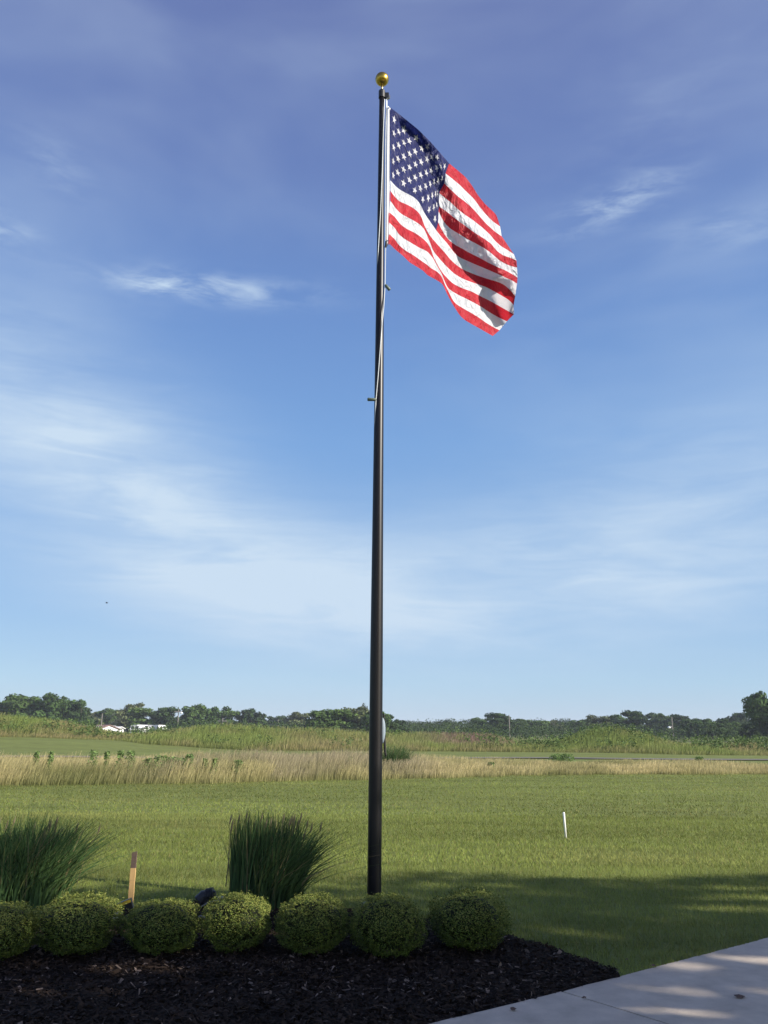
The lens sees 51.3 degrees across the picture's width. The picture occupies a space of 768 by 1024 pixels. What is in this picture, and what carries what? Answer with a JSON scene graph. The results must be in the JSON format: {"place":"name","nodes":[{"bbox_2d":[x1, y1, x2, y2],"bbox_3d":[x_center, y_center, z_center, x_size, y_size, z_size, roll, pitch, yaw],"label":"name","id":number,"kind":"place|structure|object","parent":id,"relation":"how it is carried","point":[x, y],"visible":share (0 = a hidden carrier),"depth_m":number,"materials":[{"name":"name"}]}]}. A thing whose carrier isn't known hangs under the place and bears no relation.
{"place":"outdoors","nodes":[
{"label":"outdoors","id":0,"kind":"place"},
{"bbox_2d":[0,722,767,975],"bbox_3d":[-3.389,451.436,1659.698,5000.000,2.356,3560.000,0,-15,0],"label":"ground","id":1,"kind":"structure","parent":0,"point":[15,746],"depth_m":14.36,"materials":[{"name":"green plant"}]},
{"bbox_2d":[0,693,42,720],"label":"tree","id":2,"kind":"object","parent":1,"relation":"on","point":[21,704],"visible":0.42,"depth_m":181.94,"materials":[{"name":"green plant"}]},
{"bbox_2d":[31,751,39,772],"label":"leafy plant","id":3,"kind":"object","parent":1,"relation":"on","point":[36,754],"visible":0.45,"depth_m":24.70,"materials":[{"name":"green plant"}]},
{"bbox_2d":[44,751,54,776],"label":"leafy plant","id":4,"kind":"object","parent":1,"relation":"on","point":[50,760],"visible":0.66,"depth_m":24.73,"materials":[{"name":"green plant"}]},
{"bbox_2d":[30,692,77,722],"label":"tree","id":5,"kind":"object","parent":1,"relation":"on","point":[52,705],"visible":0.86,"depth_m":182.85,"materials":[{"name":"green plant"}]},
{"bbox_2d":[66,699,93,724],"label":"tree","id":6,"kind":"object","parent":1,"relation":"on","point":[81,711],"visible":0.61,"depth_m":183.55,"materials":[{"name":"green plant"}]},
{"bbox_2d":[86,749,99,768],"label":"leafy plant","id":7,"kind":"object","parent":1,"relation":"on","point":[92,755],"visible":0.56,"depth_m":24.88,"materials":[{"name":"green plant"}]},
{"bbox_2d":[86,711,105,724],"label":"tree","id":8,"kind":"object","parent":1,"relation":"on","point":[94,715],"visible":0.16,"depth_m":230.61,"materials":[{"name":"green plant"}]},
{"bbox_2d":[86,725,119,730],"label":"house","id":9,"kind":"structure","parent":1,"relation":"on","point":[111,727],"depth_m":182.38,"materials":[{"name":"white"}]},
{"bbox_2d":[101,751,109,772],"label":"leafy plant","id":10,"kind":"object","parent":1,"relation":"on","point":[106,753],"visible":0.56,"depth_m":24.92,"materials":[{"name":"green plant"}]},
{"bbox_2d":[96,708,117,725],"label":"tree","id":11,"kind":"object","parent":1,"relation":"on","point":[107,713],"visible":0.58,"depth_m":230.86,"materials":[{"name":"green plant"}]},
{"bbox_2d":[108,710,120,725],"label":"tree","id":12,"kind":"object","parent":1,"relation":"on","point":[112,723],"visible":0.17,"depth_m":226.96,"materials":[{"name":"green plant"}]},
{"bbox_2d":[114,750,123,770],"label":"leafy plant","id":13,"kind":"object","parent":1,"relation":"on","point":[119,754],"visible":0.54,"depth_m":24.97,"materials":[{"name":"green plant"}]},
{"bbox_2d":[123,751,135,775],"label":"leafy plant","id":14,"kind":"object","parent":1,"relation":"on","point":[130,753],"visible":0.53,"depth_m":25.00,"materials":[{"name":"green plant"}]},
{"bbox_2d":[114,702,144,731],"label":"tree","id":15,"kind":"object","parent":1,"relation":"on","point":[122,720],"visible":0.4,"depth_m":215.68,"materials":[{"name":"green plant"}]},
{"bbox_2d":[128,851,136,899],"bbox_3d":[-2.305,3.398,7.322,0.048,0.547,0.020,0,-15,0],"label":"wooden stake","id":16,"kind":"object","parent":1,"relation":"on","point":[132,877],"visible":0.83,"depth_m":7.33,"materials":[{"name":"brown wood"}]},
{"bbox_2d":[130,726,145,732],"bbox_3d":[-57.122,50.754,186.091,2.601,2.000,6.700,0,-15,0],"label":"house","id":17,"kind":"structure","parent":1,"relation":"on","point":[137,727],"depth_m":183.34,"materials":[{"name":"white"}]},
{"bbox_2d":[126,707,161,728],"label":"tree","id":18,"kind":"object","parent":1,"relation":"on","point":[139,716],"visible":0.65,"depth_m":206.04,"materials":[{"name":"green plant"}]},
{"bbox_2d":[141,757,152,774],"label":"leafy plant","id":19,"kind":"object","parent":1,"relation":"on","point":[147,760],"visible":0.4,"depth_m":24.98,"materials":[{"name":"green plant"}]},
{"bbox_2d":[151,755,166,777],"bbox_3d":[-7.081,7.999,25.082,0.682,0.786,0.640,0,-15,0],"label":"leafy plant","id":20,"kind":"object","parent":1,"relation":"on","point":[157,758],"visible":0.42,"depth_m":25.04,"materials":[{"name":"green plant"}]},
{"bbox_2d":[153,706,185,727],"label":"tree","id":21,"kind":"object","parent":1,"relation":"on","point":[164,717],"visible":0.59,"depth_m":205.72,"materials":[{"name":"green plant"}]},
{"bbox_2d":[164,756,177,778],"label":"leafy plant","id":22,"kind":"object","parent":1,"relation":"on","point":[167,758],"visible":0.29,"depth_m":25.09,"materials":[{"name":"green plant"}]},
{"bbox_2d":[173,758,185,771],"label":"leafy plant","id":23,"kind":"object","parent":1,"relation":"on","point":[178,759],"visible":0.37,"depth_m":25.11,"materials":[{"name":"green plant"}]},
{"bbox_2d":[184,753,193,767],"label":"leafy plant","id":24,"kind":"object","parent":1,"relation":"on","point":[190,756],"visible":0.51,"depth_m":25.20,"materials":[{"name":"green plant"}]},
{"bbox_2d":[179,703,208,728],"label":"tree","id":25,"kind":"object","parent":1,"relation":"on","point":[198,711],"visible":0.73,"depth_m":207.32,"materials":[{"name":"green plant"}]},
{"bbox_2d":[200,758,208,777],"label":"leafy plant","id":26,"kind":"object","parent":1,"relation":"on","point":[204,760],"visible":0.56,"depth_m":25.23,"materials":[{"name":"green plant"}]},
{"bbox_2d":[209,758,217,774],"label":"leafy plant","id":27,"kind":"object","parent":1,"relation":"on","point":[215,760],"visible":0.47,"depth_m":25.25,"materials":[{"name":"green plant"}]},
{"bbox_2d":[203,706,231,726],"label":"tree","id":28,"kind":"object","parent":1,"relation":"on","point":[214,715],"visible":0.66,"depth_m":215.46,"materials":[{"name":"green plant"}]},
{"bbox_2d":[218,710,243,726],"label":"tree","id":29,"kind":"object","parent":1,"relation":"on","point":[230,714],"visible":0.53,"depth_m":216.36,"materials":[{"name":"green plant"}]},
{"bbox_2d":[231,760,243,777],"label":"leafy plant","id":30,"kind":"object","parent":1,"relation":"on","point":[236,762],"visible":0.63,"depth_m":25.33,"materials":[{"name":"green plant"}]},
{"bbox_2d":[237,708,269,728],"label":"tree","id":31,"kind":"object","parent":1,"relation":"on","point":[249,715],"visible":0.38,"depth_m":216.78,"materials":[{"name":"green plant"}]},
{"bbox_2d":[265,716,275,727],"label":"tree","id":32,"kind":"object","parent":1,"relation":"on","point":[270,718],"visible":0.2,"depth_m":289.80,"materials":[{"name":"green plant"}]},
{"bbox_2d":[272,715,286,728],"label":"tree","id":33,"kind":"object","parent":1,"relation":"on","point":[280,718],"visible":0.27,"depth_m":278.94,"materials":[{"name":"green plant"}]},
{"bbox_2d":[281,712,308,728],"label":"tree","id":34,"kind":"object","parent":1,"relation":"on","point":[297,716],"visible":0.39,"depth_m":230.44,"materials":[{"name":"green plant"}]},
{"bbox_2d":[0,895,619,1023],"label":"mulch bed","id":35,"kind":"object","parent":1,"relation":"on","point":[490,1000],"visible":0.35,"depth_m":5.09,"materials":[{"name":"brown wood"}]},
{"bbox_2d":[0,899,40,959],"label":"round bush","id":36,"kind":"object","parent":35,"relation":"on","point":[16,922],"visible":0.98,"depth_m":5.55,"materials":[{"name":"green plant"}]},
{"bbox_2d":[28,887,126,955],"bbox_3d":[-2.227,2.990,5.816,0.702,0.457,0.653,-7,-17,26],"label":"round bush","id":37,"kind":"object","parent":35,"relation":"on","point":[77,926],"visible":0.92,"depth_m":5.65,"materials":[{"name":"green plant"}]},
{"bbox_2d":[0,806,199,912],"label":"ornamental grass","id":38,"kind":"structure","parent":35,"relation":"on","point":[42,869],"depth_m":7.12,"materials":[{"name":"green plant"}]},
{"bbox_2d":[115,897,133,911],"bbox_3d":[-2.291,3.480,7.063,0.161,0.128,0.066,3,-15,-8],"label":"spotlight","id":39,"kind":"object","parent":35,"relation":"on","point":[129,905],"visible":0.57,"depth_m":7.04,"materials":[{"name":"black metal"}]},
{"bbox_2d":[116,897,201,955],"bbox_3d":[-1.612,3.024,5.820,0.609,0.402,0.661,11,-19,-35],"label":"round bush","id":40,"kind":"object","parent":35,"relation":"on","point":[159,926],"visible":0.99,"depth_m":5.68,"materials":[{"name":"green plant"}]},
{"bbox_2d":[195,887,223,907],"bbox_3d":[-1.561,3.512,7.248,0.316,0.205,0.155,0,-15,0],"label":"garden spotlight","id":41,"kind":"object","parent":35,"relation":"on","point":[202,898],"visible":0.66,"depth_m":7.22,"materials":[{"name":"black metal"}]},
{"bbox_2d":[198,889,272,953],"bbox_3d":[-1.092,3.023,5.876,0.566,0.442,0.574,3,-15,-9],"label":"round bush","id":42,"kind":"object","parent":35,"relation":"on","point":[241,922],"visible":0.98,"depth_m":5.76,"materials":[{"name":"green plant"}]},
{"bbox_2d":[272,891,351,955],"bbox_3d":[-0.524,3.012,5.827,0.615,0.445,0.546,-4,-16,17],"label":"round bush","id":43,"kind":"object","parent":35,"relation":"on","point":[317,925],"visible":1,"depth_m":5.70,"materials":[{"name":"green plant"}]},
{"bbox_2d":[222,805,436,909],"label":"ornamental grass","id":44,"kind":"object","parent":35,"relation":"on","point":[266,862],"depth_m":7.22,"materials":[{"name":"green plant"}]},
{"bbox_2d":[346,892,428,958],"bbox_3d":[0.013,3.003,5.796,0.610,0.453,0.598,-14,-21,43],"label":"round bush","id":45,"kind":"object","parent":35,"relation":"on","point":[384,925],"visible":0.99,"depth_m":5.66,"materials":[{"name":"green plant"}]},
{"bbox_2d":[423,883,515,951],"bbox_3d":[0.646,3.059,6.022,0.646,0.474,0.687,5,-16,-18],"label":"round bush","id":46,"kind":"object","parent":35,"relation":"on","point":[472,921],"visible":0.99,"depth_m":5.86,"materials":[{"name":"green plant"}]},
{"bbox_2d":[304,709,335,729],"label":"tree","id":47,"kind":"object","parent":1,"relation":"on","point":[320,718],"visible":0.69,"depth_m":152.97,"materials":[{"name":"green plant"}]},
{"bbox_2d":[327,709,358,732],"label":"tree","id":48,"kind":"object","parent":1,"relation":"on","point":[337,722],"visible":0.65,"depth_m":153.45,"materials":[{"name":"green plant"}]},
{"bbox_2d":[341,706,368,733],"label":"tree","id":49,"kind":"object","parent":1,"relation":"on","point":[361,711],"visible":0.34,"depth_m":156.04,"materials":[{"name":"green plant"}]},
{"bbox_2d":[361,72,390,906],"bbox_3d":[-0.058,-0.817,8.607,0.260,9.489,0.260,0,-15,0],"label":"flagpole","id":50,"kind":"object","parent":1,"relation":"on","point":[377,735],"visible":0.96,"depth_m":8.18,"materials":[{"name":"brown metal"}]},
{"bbox_2d":[387,106,516,335],"bbox_3d":[0.942,-3.626,10.148,0.456,2.319,2.379,-14,-21,43],"label":"flag","id":51,"kind":"object","parent":50,"relation":"attached to","point":[443,227],"visible":1,"depth_m":10.23,"materials":[{"name":"multicoloured fabric"}]},
{"bbox_2d":[360,711,391,732],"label":"tree","id":52,"kind":"object","parent":1,"relation":"on","point":[366,719],"visible":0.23,"depth_m":153.20,"materials":[{"name":"green plant"}]},
{"bbox_2d":[0,709,767,755],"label":"rough grass","id":53,"kind":"structure","parent":1,"relation":"on","point":[294,740],"depth_m":63.78,"materials":[{"name":"green plant"}]},
{"bbox_2d":[385,714,397,732],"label":"tree","id":54,"kind":"object","parent":1,"relation":"on","point":[393,725],"visible":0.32,"depth_m":158.18,"materials":[{"name":"green plant"}]},
{"bbox_2d":[30,716,767,739],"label":"undergrowth","id":55,"kind":"object","parent":1,"relation":"on","point":[549,729],"visible":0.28,"depth_m":162.12,"materials":[{"name":"green plant"}]},
{"bbox_2d":[394,719,407,731],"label":"tree","id":56,"kind":"object","parent":1,"relation":"on","point":[400,724],"visible":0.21,"depth_m":173.40,"materials":[{"name":"green plant"}]},
{"bbox_2d":[124,717,748,735],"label":"wood","id":57,"kind":"object","parent":1,"relation":"on","point":[464,723],"visible":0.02,"depth_m":291.51,"materials":[{"name":"green plant"}]},
{"bbox_2d":[467,717,486,733],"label":"tree","id":58,"kind":"object","parent":1,"relation":"on","point":[474,719],"visible":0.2,"depth_m":221.62,"materials":[{"name":"green plant"}]},
{"bbox_2d":[470,712,511,734],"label":"tree","id":59,"kind":"object","parent":1,"relation":"on","point":[500,718],"visible":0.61,"depth_m":201.77,"materials":[{"name":"green plant"}]},
{"bbox_2d":[499,716,519,735],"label":"tree","id":60,"kind":"object","parent":1,"relation":"on","point":[513,725],"visible":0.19,"depth_m":206.10,"materials":[{"name":"green plant"}]},
{"bbox_2d":[515,718,533,733],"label":"tree","id":61,"kind":"object","parent":1,"relation":"on","point":[523,721],"visible":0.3,"depth_m":230.00,"materials":[{"name":"green plant"}]},
{"bbox_2d":[525,720,549,734],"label":"tree","id":62,"kind":"object","parent":1,"relation":"on","point":[538,723],"visible":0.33,"depth_m":230.03,"materials":[{"name":"green plant"}]},
{"bbox_2d":[546,720,566,733],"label":"tree","id":63,"kind":"object","parent":1,"relation":"on","point":[554,724],"visible":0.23,"depth_m":240.10,"materials":[{"name":"green plant"}]},
{"bbox_2d":[549,753,564,762],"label":"leafy plant","id":64,"kind":"object","parent":1,"relation":"on","point":[557,757],"visible":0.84,"depth_m":36.81,"materials":[{"name":"green plant"}]},
{"bbox_2d":[557,721,571,732],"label":"tree","id":65,"kind":"object","parent":1,"relation":"on","point":[566,725],"visible":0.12,"depth_m":241.41,"materials":[{"name":"green plant"}]},
{"bbox_2d":[563,812,566,837],"bbox_3d":[2.804,4.879,12.399,0.049,0.427,0.034,0,-15,0],"label":"white stake","id":66,"kind":"object","parent":1,"relation":"on","point":[564,823],"visible":0.79,"depth_m":12.39,"materials":[{"name":"plastic"}]},
{"bbox_2d":[561,754,574,761],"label":"leafy plant","id":67,"kind":"object","parent":1,"relation":"on","point":[566,758],"visible":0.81,"depth_m":36.87,"materials":[{"name":"green plant"}]},
{"bbox_2d":[567,719,591,731],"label":"tree","id":68,"kind":"object","parent":1,"relation":"on","point":[579,722],"visible":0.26,"depth_m":221.21,"materials":[{"name":"green plant"}]},
{"bbox_2d":[584,715,612,728],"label":"tree","id":69,"kind":"object","parent":1,"relation":"on","point":[595,719],"visible":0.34,"depth_m":206.49,"materials":[{"name":"green plant"}]},
{"bbox_2d":[602,714,627,727],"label":"tree","id":70,"kind":"object","parent":1,"relation":"on","point":[614,717],"visible":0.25,"depth_m":205.93,"materials":[{"name":"green plant"}]},
{"bbox_2d":[614,710,646,731],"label":"tree","id":71,"kind":"object","parent":1,"relation":"on","point":[636,718],"visible":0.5,"depth_m":197.54,"materials":[{"name":"green plant"}]},
{"bbox_2d":[637,713,666,735],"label":"tree","id":72,"kind":"object","parent":1,"relation":"on","point":[656,721],"visible":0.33,"depth_m":219.83,"materials":[{"name":"green plant"}]},
{"bbox_2d":[645,712,672,724],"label":"tree","id":73,"kind":"object","parent":1,"relation":"on","point":[659,715],"visible":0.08,"depth_m":228.01,"materials":[{"name":"green plant"}]},
{"bbox_2d":[667,717,673,736],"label":"utility pole","id":74,"kind":"object","parent":1,"relation":"on","point":[668,727],"visible":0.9,"depth_m":159.29,"materials":[{"name":"grey wood"}]},
{"bbox_2d":[660,714,689,735],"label":"tree","id":75,"kind":"object","parent":1,"relation":"on","point":[677,718],"visible":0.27,"depth_m":217.49,"materials":[{"name":"green plant"}]},
{"bbox_2d":[675,718,703,737],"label":"tree","id":76,"kind":"object","parent":1,"relation":"on","point":[686,721],"visible":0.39,"depth_m":181.96,"materials":[{"name":"green plant"}]},
{"bbox_2d":[694,756,703,760],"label":"leafy plant","id":77,"kind":"object","parent":1,"relation":"on","point":[698,758],"visible":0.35,"depth_m":35.35,"materials":[{"name":"green plant"}]},
{"bbox_2d":[690,718,728,738],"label":"tree","id":78,"kind":"object","parent":1,"relation":"on","point":[709,721],"visible":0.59,"depth_m":177.33,"materials":[{"name":"green plant"}]},
{"bbox_2d":[713,721,742,738],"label":"tree","id":79,"kind":"object","parent":1,"relation":"on","point":[733,723],"visible":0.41,"depth_m":177.42,"materials":[{"name":"green plant"}]},
{"bbox_2d":[729,712,753,730],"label":"tree","id":80,"kind":"object","parent":1,"relation":"on","point":[737,717],"visible":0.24,"depth_m":227.30,"materials":[{"name":"green plant"}]},
{"bbox_2d":[737,722,762,740],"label":"tree","id":81,"kind":"object","parent":1,"relation":"on","point":[753,731],"visible":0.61,"depth_m":144.10,"materials":[{"name":"green plant"}]},
{"bbox_2d":[741,690,767,735],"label":"tree","id":82,"kind":"object","parent":1,"relation":"on","point":[755,707],"visible":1,"depth_m":134.96,"materials":[{"name":"green plant"}]},
{"bbox_2d":[0,747,767,785],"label":"dry grass","id":83,"kind":"structure","parent":0,"point":[267,766],"depth_m":27.43,"materials":[{"name":"beige plant"}]},
{"bbox_2d":[0,756,767,759],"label":"road","id":84,"kind":"structure","parent":0,"point":[533,757],"depth_m":45.57,"materials":[{"name":"grey asphalt"}]},
{"bbox_2d":[0,0,767,725],"label":"sky","id":85,"kind":"structure","parent":0,"point":[575,492],"materials":[{"name":"blue"}]},
{"bbox_2d":[382,742,427,767],"bbox_3d":[0.674,9.246,30.177,3.665,1.208,2.290,0,-15,0],"label":"bush","id":86,"kind":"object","parent":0,"point":[398,754],"depth_m":29.96,"materials":[{"name":"green plant"}]},
{"bbox_2d":[431,938,767,1023],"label":"pavement","id":87,"kind":"structure","parent":0,"point":[704,989],"depth_m":4.86,"materials":[{"name":"concrete"}]}
]}

